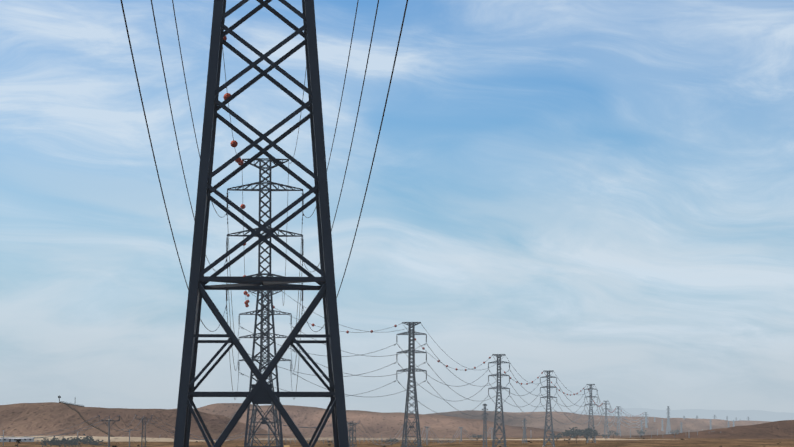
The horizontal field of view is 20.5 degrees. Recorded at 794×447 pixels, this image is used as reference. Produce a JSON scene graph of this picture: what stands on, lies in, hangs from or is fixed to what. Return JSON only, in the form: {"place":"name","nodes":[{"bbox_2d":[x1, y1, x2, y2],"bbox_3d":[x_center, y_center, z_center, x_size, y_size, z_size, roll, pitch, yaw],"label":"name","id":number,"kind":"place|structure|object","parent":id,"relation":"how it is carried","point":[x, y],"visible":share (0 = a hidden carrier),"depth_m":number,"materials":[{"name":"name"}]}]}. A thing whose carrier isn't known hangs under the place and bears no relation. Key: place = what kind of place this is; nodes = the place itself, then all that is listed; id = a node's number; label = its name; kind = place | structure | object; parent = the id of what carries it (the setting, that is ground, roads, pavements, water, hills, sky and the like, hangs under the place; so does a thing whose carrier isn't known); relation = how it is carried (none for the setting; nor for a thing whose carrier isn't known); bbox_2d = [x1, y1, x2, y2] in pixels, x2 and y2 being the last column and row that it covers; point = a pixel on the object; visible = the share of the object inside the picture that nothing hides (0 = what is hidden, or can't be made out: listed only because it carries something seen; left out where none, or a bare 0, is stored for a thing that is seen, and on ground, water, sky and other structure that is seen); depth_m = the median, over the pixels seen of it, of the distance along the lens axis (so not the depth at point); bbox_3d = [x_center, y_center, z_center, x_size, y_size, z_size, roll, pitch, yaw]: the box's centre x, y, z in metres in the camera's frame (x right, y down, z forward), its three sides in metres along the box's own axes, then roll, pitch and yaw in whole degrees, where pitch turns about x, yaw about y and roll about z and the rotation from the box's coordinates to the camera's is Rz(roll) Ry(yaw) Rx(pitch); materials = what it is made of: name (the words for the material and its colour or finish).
{"place":"outdoors","nodes":[
{"label":"outdoors","id":0,"kind":"place"},
{"bbox_2d":[0,438,33,441],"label":"building","id":1,"kind":"structure","parent":0,"point":[14,440],"depth_m":1868.86,"materials":[{"name":"grey paint"}]},
{"bbox_2d":[0,436,228,441],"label":"field","id":2,"kind":"structure","parent":0,"point":[105,439],"depth_m":1974.17,"materials":[{"name":"soil"}]},
{"bbox_2d":[0,402,295,439],"bbox_3d":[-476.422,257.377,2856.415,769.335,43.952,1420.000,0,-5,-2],"label":"hill","id":3,"kind":"structure","parent":0,"point":[28,419],"depth_m":2400.84,"materials":[{"name":"soil"}]},
{"bbox_2d":[58,395,113,436],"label":"hill fence","id":4,"kind":"object","parent":3,"relation":"on","point":[69,406],"visible":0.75,"depth_m":2529.60,"materials":[{"name":"brown"}]},
{"bbox_2d":[0,438,793,446],"bbox_3d":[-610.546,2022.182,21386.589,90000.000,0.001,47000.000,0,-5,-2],"label":"ground","id":5,"kind":"structure","parent":0,"point":[690,442],"depth_m":1655.47,"materials":[{"name":"brown soil"}]},
{"bbox_2d":[37,438,63,446],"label":"tree","id":6,"kind":"object","parent":5,"relation":"on","point":[53,441],"visible":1,"depth_m":1080.22,"materials":[{"name":"green plant"}]},
{"bbox_2d":[51,436,71,446],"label":"tree","id":7,"kind":"object","parent":5,"relation":"on","point":[64,439],"visible":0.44,"depth_m":1128.94,"materials":[{"name":"green plant"}]},
{"bbox_2d":[62,438,81,446],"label":"tree","id":8,"kind":"object","parent":5,"relation":"on","point":[69,443],"visible":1,"depth_m":1059.22,"materials":[{"name":"green plant"}]},
{"bbox_2d":[70,434,92,445],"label":"tree","id":9,"kind":"object","parent":5,"relation":"on","point":[83,439],"visible":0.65,"depth_m":1179.25,"materials":[{"name":"green plant"}]},
{"bbox_2d":[79,439,105,446],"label":"tree","id":10,"kind":"object","parent":5,"relation":"on","point":[90,442],"visible":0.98,"depth_m":1098.91,"materials":[{"name":"green plant"}]},
{"bbox_2d":[98,415,119,446],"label":"pole","id":11,"kind":"object","parent":5,"relation":"on","point":[108,426],"visible":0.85,"depth_m":355.85,"materials":[{"name":"wood"}]},
{"bbox_2d":[136,415,151,446],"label":"pole","id":12,"kind":"object","parent":5,"relation":"on","point":[144,429],"visible":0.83,"depth_m":457.43,"materials":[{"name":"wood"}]},
{"bbox_2d":[0,415,491,444],"bbox_3d":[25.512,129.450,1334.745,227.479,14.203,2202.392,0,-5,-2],"label":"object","id":13,"kind":"object","parent":5,"relation":"on","point":[27,437],"visible":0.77,"depth_m":522.43,"materials":[{"name":"grey"}]},
{"bbox_2d":[173,0,348,446],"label":"pylon","id":14,"kind":"object","parent":5,"relation":"on","point":[261,392],"visible":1,"depth_m":62.26,"materials":[{"name":"metal"}]},
{"bbox_2d":[120,0,645,427],"bbox_3d":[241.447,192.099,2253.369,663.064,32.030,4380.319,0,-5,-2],"label":"power lines","id":15,"kind":"object","parent":14,"relation":"attached to","point":[239,161],"visible":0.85,"depth_m":278.02,"materials":[{"name":"grey metal"}]},
{"bbox_2d":[226,158,303,446],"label":"pylon","id":16,"kind":"object","parent":5,"relation":"on","point":[267,183],"visible":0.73,"depth_m":290.39,"materials":[{"name":"metal"}]},
{"bbox_2d":[238,290,291,445],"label":"pylon","id":17,"kind":"object","parent":5,"relation":"on","point":[268,357],"visible":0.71,"depth_m":563.68,"materials":[{"name":"metal"}]},
{"bbox_2d":[266,423,273,445],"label":"pole","id":18,"kind":"object","parent":5,"relation":"on","point":[269,433],"visible":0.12,"depth_m":652.69,"materials":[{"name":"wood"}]},
{"bbox_2d":[348,422,355,446],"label":"lattice mast","id":19,"kind":"object","parent":5,"relation":"on","point":[352,437],"visible":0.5,"depth_m":786.64,"materials":[{"name":"metal"}]},
{"bbox_2d":[350,422,359,446],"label":"pole","id":20,"kind":"object","parent":5,"relation":"on","point":[355,430],"visible":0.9,"depth_m":758.98,"materials":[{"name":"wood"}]},
{"bbox_2d":[13,431,709,443],"bbox_3d":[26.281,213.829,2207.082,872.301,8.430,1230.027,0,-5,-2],"label":"compound fence","id":21,"kind":"object","parent":5,"relation":"on","point":[446,441],"visible":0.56,"depth_m":1716.22,"materials":[{"name":"metal"}]},
{"bbox_2d":[382,438,399,445],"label":"tree","id":22,"kind":"object","parent":5,"relation":"on","point":[392,439],"visible":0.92,"depth_m":1285.52,"materials":[{"name":"green plant"}]},
{"bbox_2d":[13,438,781,446],"bbox_3d":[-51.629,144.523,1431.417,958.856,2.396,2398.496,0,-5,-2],"label":"scrub bushes","id":23,"kind":"object","parent":5,"relation":"on","point":[448,445],"visible":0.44,"depth_m":1537.10,"materials":[{"name":"green plant"}]},
{"bbox_2d":[396,322,426,446],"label":"pylon","id":24,"kind":"object","parent":5,"relation":"on","point":[409,352],"visible":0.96,"depth_m":731.56,"materials":[{"name":"metal"}]},
{"bbox_2d":[482,404,487,446],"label":"transmission tower","id":25,"kind":"structure","parent":5,"relation":"on","point":[484,416],"depth_m":1197.57,"materials":[{"name":"metal"}]},
{"bbox_2d":[488,354,509,446],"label":"pylon","id":26,"kind":"object","parent":5,"relation":"on","point":[498,387],"visible":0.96,"depth_m":1042.23,"materials":[{"name":"metal"}]},
{"bbox_2d":[522,418,526,442],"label":"pylon","id":27,"kind":"object","parent":5,"relation":"on","point":[524,431],"visible":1,"depth_m":1706.09,"materials":[{"name":"metal"}]},
{"bbox_2d":[540,370,556,446],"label":"pylon","id":28,"kind":"object","parent":5,"relation":"on","point":[550,411],"visible":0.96,"depth_m":1331.40,"materials":[{"name":"metal"}]},
{"bbox_2d":[548,433,563,440],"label":"tree","id":29,"kind":"object","parent":5,"relation":"on","point":[558,434],"visible":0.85,"depth_m":1785.47,"materials":[{"name":"green plant"}]},
{"bbox_2d":[561,429,577,439],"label":"tree","id":30,"kind":"object","parent":5,"relation":"on","point":[566,433],"visible":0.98,"depth_m":1636.34,"materials":[{"name":"green plant"}]},
{"bbox_2d":[569,427,582,442],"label":"tree","id":31,"kind":"object","parent":5,"relation":"on","point":[573,429],"visible":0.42,"depth_m":1686.97,"materials":[{"name":"green plant"}]},
{"bbox_2d":[576,425,594,443],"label":"tree","id":32,"kind":"object","parent":5,"relation":"on","point":[586,432],"visible":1,"depth_m":1623.68,"materials":[{"name":"green plant"}]},
{"bbox_2d":[584,384,597,442],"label":"pylon","id":33,"kind":"object","parent":5,"relation":"on","point":[590,389],"visible":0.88,"depth_m":1723.13,"materials":[{"name":"metal"}]},
{"bbox_2d":[589,429,599,442],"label":"tree","id":34,"kind":"object","parent":5,"relation":"on","point":[595,433],"visible":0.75,"depth_m":1705.76,"materials":[{"name":"green plant"}]},
{"bbox_2d":[602,401,610,435],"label":"pylon","id":35,"kind":"object","parent":5,"relation":"on","point":[605,408],"visible":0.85,"depth_m":2709.37,"materials":[{"name":"metal"}]},
{"bbox_2d":[615,406,621,435],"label":"pylon","id":36,"kind":"object","parent":5,"relation":"on","point":[618,412],"visible":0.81,"depth_m":3364.33,"materials":[{"name":"metal"}]},
{"bbox_2d":[636,429,646,438],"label":"tree","id":37,"kind":"object","parent":5,"relation":"on","point":[640,432],"visible":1,"depth_m":2488.22,"materials":[{"name":"green plant"}]},
{"bbox_2d":[666,406,670,433],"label":"pylon","id":38,"kind":"object","parent":5,"relation":"on","point":[668,420],"visible":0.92,"depth_m":3889.76,"materials":[{"name":"metal"}]},
{"bbox_2d":[0,0,793,413],"label":"sky","id":39,"kind":"structure","parent":0,"point":[600,193],"materials":[{"name":"blue"}]},
{"bbox_2d":[172,403,647,437],"bbox_3d":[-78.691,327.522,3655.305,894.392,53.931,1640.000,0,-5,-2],"label":"hill","id":40,"kind":"structure","parent":0,"point":[380,425],"depth_m":3147.07,"materials":[{"name":"soil"}]},
{"bbox_2d":[251,437,670,439],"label":"field","id":41,"kind":"structure","parent":0,"point":[325,438],"depth_m":2242.41,"materials":[{"name":"soil"}]},
{"bbox_2d":[424,410,770,435],"bbox_3d":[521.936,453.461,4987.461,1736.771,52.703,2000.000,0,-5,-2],"label":"hill","id":42,"kind":"structure","parent":0,"point":[688,424],"depth_m":4466.64,"materials":[{"name":"soil"}]},
{"bbox_2d":[569,408,793,421],"bbox_3d":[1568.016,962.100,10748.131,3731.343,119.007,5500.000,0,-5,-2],"label":"hill","id":43,"kind":"structure","parent":0,"point":[755,415],"depth_m":9936.73,"materials":[{"name":"soil"}]},
{"bbox_2d":[636,420,793,438],"bbox_3d":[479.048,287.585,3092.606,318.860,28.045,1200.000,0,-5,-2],"label":"hill","id":44,"kind":"structure","parent":0,"point":[783,429],"depth_m":2805.10,"materials":[{"name":"soil"}]}
]}

